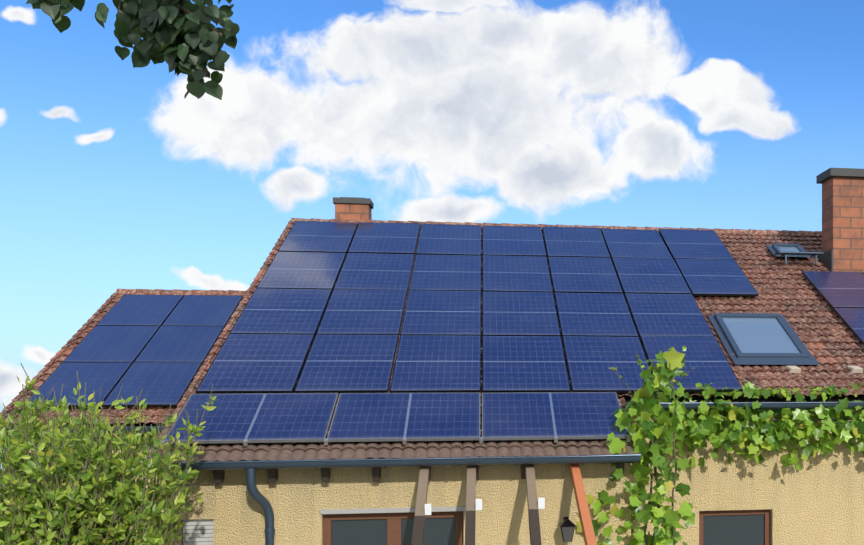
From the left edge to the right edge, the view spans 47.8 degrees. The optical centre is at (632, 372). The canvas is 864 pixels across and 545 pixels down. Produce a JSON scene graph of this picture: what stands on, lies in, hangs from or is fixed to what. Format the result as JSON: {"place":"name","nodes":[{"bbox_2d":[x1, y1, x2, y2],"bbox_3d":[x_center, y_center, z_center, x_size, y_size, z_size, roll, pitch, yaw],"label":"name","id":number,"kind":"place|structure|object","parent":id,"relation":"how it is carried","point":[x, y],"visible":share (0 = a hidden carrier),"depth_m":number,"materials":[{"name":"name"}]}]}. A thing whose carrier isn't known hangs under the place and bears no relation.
{"place":"outdoors","nodes":[
{"label":"outdoors","id":0,"kind":"place"},
{"bbox_2d":[22,432,163,539],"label":"annex walls","id":1,"kind":"structure","parent":0,"point":[162,511],"depth_m":15.16,"materials":[{"name":"paint"}]},
{"bbox_2d":[2,293,242,424],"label":"roof annex tiles","id":2,"kind":"object","parent":1,"relation":"on","point":[159,413],"visible":0.1,"depth_m":15.17,"materials":[{"name":"brown tile"}]},
{"bbox_2d":[0,292,117,418],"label":"roof verge tiles","id":3,"kind":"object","parent":2,"relation":"on","point":[8,407],"visible":0.42,"depth_m":16.79,"materials":[{"name":"brown tile"}]},
{"bbox_2d":[4,422,165,426],"bbox_3d":[-7.903,0.631,15.359,4.030,0.520,1.048,0,0,-9],"label":"annex soffit","id":4,"kind":"object","parent":2,"relation":"attached to","point":[142,423],"depth_m":14.96,"materials":[{"name":"brown wood"}]},
{"bbox_2d":[28,294,242,406],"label":"solar panels","id":5,"kind":"object","parent":2,"relation":"on","point":[157,348],"visible":0.92,"depth_m":16.82,"materials":[{"name":"blue glass"}]},
{"bbox_2d":[0,363,218,544],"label":"bush","id":6,"kind":"object","parent":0,"point":[30,468],"depth_m":8.85,"materials":[{"name":"green plant"}]},
{"bbox_2d":[26,0,239,99],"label":"leaves","id":7,"kind":"object","parent":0,"point":[171,33],"depth_m":2.35,"materials":[{"name":"green plant"}]},
{"bbox_2d":[116,289,246,295],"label":"roof ridge tiles","id":8,"kind":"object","parent":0,"point":[177,291],"depth_m":19.54,"materials":[{"name":"brown tile"}]},
{"bbox_2d":[0,0,863,485],"label":"sky","id":9,"kind":"structure","parent":0,"point":[709,114],"materials":[{"name":"blue"}]},
{"bbox_2d":[291,218,821,235],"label":"roof ridge","id":10,"kind":"structure","parent":0,"point":[751,231],"depth_m":18.73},
{"label":"terrace paving","id":11,"kind":"structure","parent":0,"visible":0},
{"bbox_2d":[246,468,273,544],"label":"downspout","id":12,"kind":"object","parent":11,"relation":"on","point":[259,498],"visible":1,"depth_m":10.50,"materials":[{"name":"grey metal"}]},
{"bbox_2d":[575,346,863,544],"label":"vine","id":13,"kind":"object","parent":11,"relation":"on","point":[665,425],"depth_m":11.55,"materials":[{"name":"green plant"}]},
{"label":"annex downpipe","id":14,"kind":"object","parent":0,"visible":0},
{"bbox_2d":[6,426,164,432],"bbox_3d":[-7.895,0.885,14.703,4.020,0.108,0.174,0,0,-9],"label":"annex gutter","id":15,"kind":"object","parent":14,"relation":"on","point":[135,427],"visible":0.17,"depth_m":14.66,"materials":[{"name":"metal"}]},
{"bbox_3d":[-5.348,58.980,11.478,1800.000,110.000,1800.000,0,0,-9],"label":"ground","id":16,"kind":"structure","parent":0,"visible":0},
{"bbox_2d":[166,395,863,544],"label":"house walls","id":17,"kind":"structure","parent":16,"relation":"on","point":[818,499],"depth_m":11.22,"materials":[{"name":"paint"}]},
{"bbox_2d":[183,519,213,544],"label":"shutter","id":18,"kind":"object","parent":17,"relation":"attached to","point":[198,531],"depth_m":10.63,"materials":[{"name":"white plastic"}]},
{"bbox_2d":[264,528,274,532],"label":"downpipe clips","id":19,"kind":"object","parent":17,"relation":"attached to","point":[269,530],"visible":0.87,"depth_m":10.57,"materials":[{"name":"grey metal"}]},
{"bbox_2d":[320,506,464,513],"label":"lintel","id":20,"kind":"structure","parent":17,"relation":"attached to","point":[381,510],"depth_m":10.90,"materials":[{"name":"grey concrete"}]},
{"bbox_2d":[323,511,463,544],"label":"terrace door","id":21,"kind":"structure","parent":17,"relation":"attached to","point":[444,528],"depth_m":11.01,"materials":[{"name":"brown glass"}]},
{"bbox_2d":[141,410,697,484],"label":"rafter tails","id":22,"kind":"object","parent":17,"relation":"attached to","point":[219,476],"visible":0.15,"depth_m":10.68,"materials":[{"name":"wood"}]},
{"bbox_2d":[411,466,430,544],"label":"wooden post","id":23,"kind":"object","parent":22,"relation":"attached to","point":[422,508],"visible":0.88,"depth_m":9.97,"materials":[{"name":"brown wood"}]},
{"bbox_2d":[465,465,481,544],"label":"wooden post","id":24,"kind":"object","parent":22,"relation":"attached to","point":[473,504],"visible":0.85,"depth_m":10.08,"materials":[{"name":"brown wood"}]},
{"bbox_2d":[525,464,544,544],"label":"wooden post","id":25,"kind":"object","parent":22,"relation":"attached to","point":[534,505],"visible":0.92,"depth_m":10.18,"materials":[{"name":"brown wood"}]},
{"bbox_2d":[569,464,596,544],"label":"wooden post","id":26,"kind":"object","parent":22,"relation":"attached to","point":[583,510],"visible":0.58,"depth_m":10.42,"materials":[{"name":"brown wood"}]},
{"bbox_2d":[189,222,863,396],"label":"roof tiles","id":27,"kind":"object","parent":17,"relation":"on","point":[832,343],"visible":0.15,"depth_m":15.38,"materials":[{"name":"brown tile"}]},
{"bbox_2d":[144,220,292,460],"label":"roof verge","id":28,"kind":"structure","parent":27,"relation":"on","point":[195,381],"depth_m":13.04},
{"bbox_2d":[141,454,640,470],"bbox_3d":[-2.609,1.010,10.617,5.460,0.124,0.174,0,0,-9],"label":"porch gutter","id":29,"kind":"object","parent":27,"relation":"attached to","point":[340,463],"visible":0.88,"depth_m":10.56,"materials":[{"name":"metal"}]},
{"bbox_2d":[153,397,640,461],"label":"porch roof tiles","id":30,"kind":"object","parent":27,"relation":"attached to","point":[335,450],"visible":0.15,"depth_m":10.79,"materials":[{"name":"brown tile"}]},
{"bbox_2d":[165,392,627,443],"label":"solar panels","id":31,"kind":"object","parent":30,"relation":"on","point":[285,417],"visible":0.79,"depth_m":11.27,"materials":[{"name":"blue glass"}]},
{"bbox_2d":[161,435,630,445],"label":"pv clamps","id":32,"kind":"object","parent":31,"relation":"attached to","point":[245,442],"visible":0.81,"depth_m":10.81,"materials":[{"name":"silver metal"}]},
{"bbox_2d":[327,403,627,434],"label":"clamps","id":33,"kind":"object","parent":30,"relation":"on","point":[481,408],"visible":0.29,"depth_m":11.49,"materials":[{"name":"silver metal"}]},
{"bbox_2d":[175,397,633,465],"bbox_3d":[-2.705,0.694,11.418,5.360,0.737,1.487,0,0,-9],"label":"porch soffit","id":34,"kind":"object","parent":27,"relation":"attached to","point":[430,457],"visible":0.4,"depth_m":10.82,"materials":[{"name":"brown wood"}]},
{"bbox_2d":[296,300,644,385],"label":"clamps","id":35,"kind":"object","parent":27,"relation":"on","point":[481,348],"visible":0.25,"depth_m":13.52,"materials":[{"name":"metal"}]},
{"bbox_2d":[196,221,758,393],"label":"solar panels","id":36,"kind":"object","parent":27,"relation":"on","point":[266,345],"visible":0.98,"depth_m":14.34,"materials":[{"name":"blue glass"}]},
{"bbox_2d":[335,231,671,289],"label":"clamps","id":37,"kind":"object","parent":27,"relation":"on","point":[482,264],"depth_m":16.77,"materials":[{"name":"metal"}]},
{"bbox_2d":[627,402,863,409],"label":"gutter","id":38,"kind":"object","parent":27,"relation":"attached to","point":[764,405],"visible":0.54,"depth_m":12.45,"materials":[{"name":"metal"}]},
{"bbox_2d":[708,313,818,364],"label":"roof window","id":39,"kind":"structure","parent":27,"relation":"attached to","point":[759,339],"depth_m":14.22,"materials":[{"name":"blue glass"}]},
{"bbox_2d":[766,243,810,256],"bbox_3d":[3.008,-2.353,18.062,0.710,0.321,0.626,0,0,-9],"label":"roof hatch","id":40,"kind":"object","parent":27,"relation":"on","point":[773,248],"visible":0.81,"depth_m":18.10,"materials":[{"name":"grey metal"}]},
{"bbox_2d":[786,366,800,372],"bbox_3d":[2.307,-0.050,13.454,0.175,0.110,0.226,0,0,-9],"label":"vent tile","id":41,"kind":"object","parent":27,"relation":"on","point":[794,369],"visible":0.92,"depth_m":13.36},
{"bbox_2d":[775,251,822,264],"bbox_3d":[3.098,-2.123,17.468,0.840,0.230,0.290,0,0,-9],"label":"roof step","id":42,"kind":"object","parent":27,"relation":"on","point":[786,253],"visible":1,"depth_m":17.39,"materials":[{"name":"metal"}]},
{"bbox_2d":[819,250,833,270],"bbox_3d":[4.165,-2.043,17.761,1.200,0.453,0.752,0,0,-9],"label":"chimney flashing","id":43,"kind":"object","parent":27,"relation":"on","point":[827,259],"visible":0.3,"depth_m":17.57,"materials":[{"name":"grey metal"}]},
{"bbox_2d":[816,168,863,271],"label":"chimney","id":44,"kind":"object","parent":27,"relation":"on","point":[843,213],"visible":0.85,"depth_m":17.49,"materials":[{"name":"brick"}]},
{"bbox_2d":[848,366,862,372],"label":"vent tile","id":45,"kind":"object","parent":27,"relation":"on","point":[856,369],"visible":0.88,"depth_m":13.51,"materials":[{"name":"beige tile"}]},
{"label":"solar panel rails","id":46,"kind":"object","parent":27,"relation":"on","visible":0},
{"bbox_2d":[802,271,863,344],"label":"solar panels","id":47,"kind":"object","parent":46,"relation":"on","point":[841,294],"visible":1,"depth_m":16.17,"materials":[{"name":"blue glass"}]},
{"bbox_2d":[559,517,575,541],"bbox_3d":[-0.771,1.851,11.093,0.190,0.261,0.295,0,0,-9],"label":"wall lantern","id":48,"kind":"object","parent":17,"relation":"attached to","point":[567,526],"depth_m":10.98,"materials":[{"name":"black metal"}]},
{"bbox_2d":[699,509,769,544],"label":"window","id":49,"kind":"structure","parent":17,"relation":"attached to","point":[736,527],"depth_m":12.79,"materials":[{"name":"grey glass"}]},
{"bbox_2d":[619,394,863,403],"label":"gutter","id":50,"kind":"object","parent":17,"relation":"attached to","point":[771,398],"depth_m":12.81,"materials":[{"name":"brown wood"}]},
{"bbox_3d":[-0.242,-1.186,22.371,13.700,3.376,6.809,0,0,-9],"label":"roof","id":51,"kind":"object","parent":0,"visible":0},
{"bbox_2d":[333,197,373,219],"bbox_3d":[-5.462,-2.889,18.416,0.700,1.040,0.570,0,0,-9],"label":"chimney","id":52,"kind":"object","parent":51,"relation":"on","point":[349,208],"visible":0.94,"depth_m":18.16,"materials":[{"name":"brick"}]}
]}

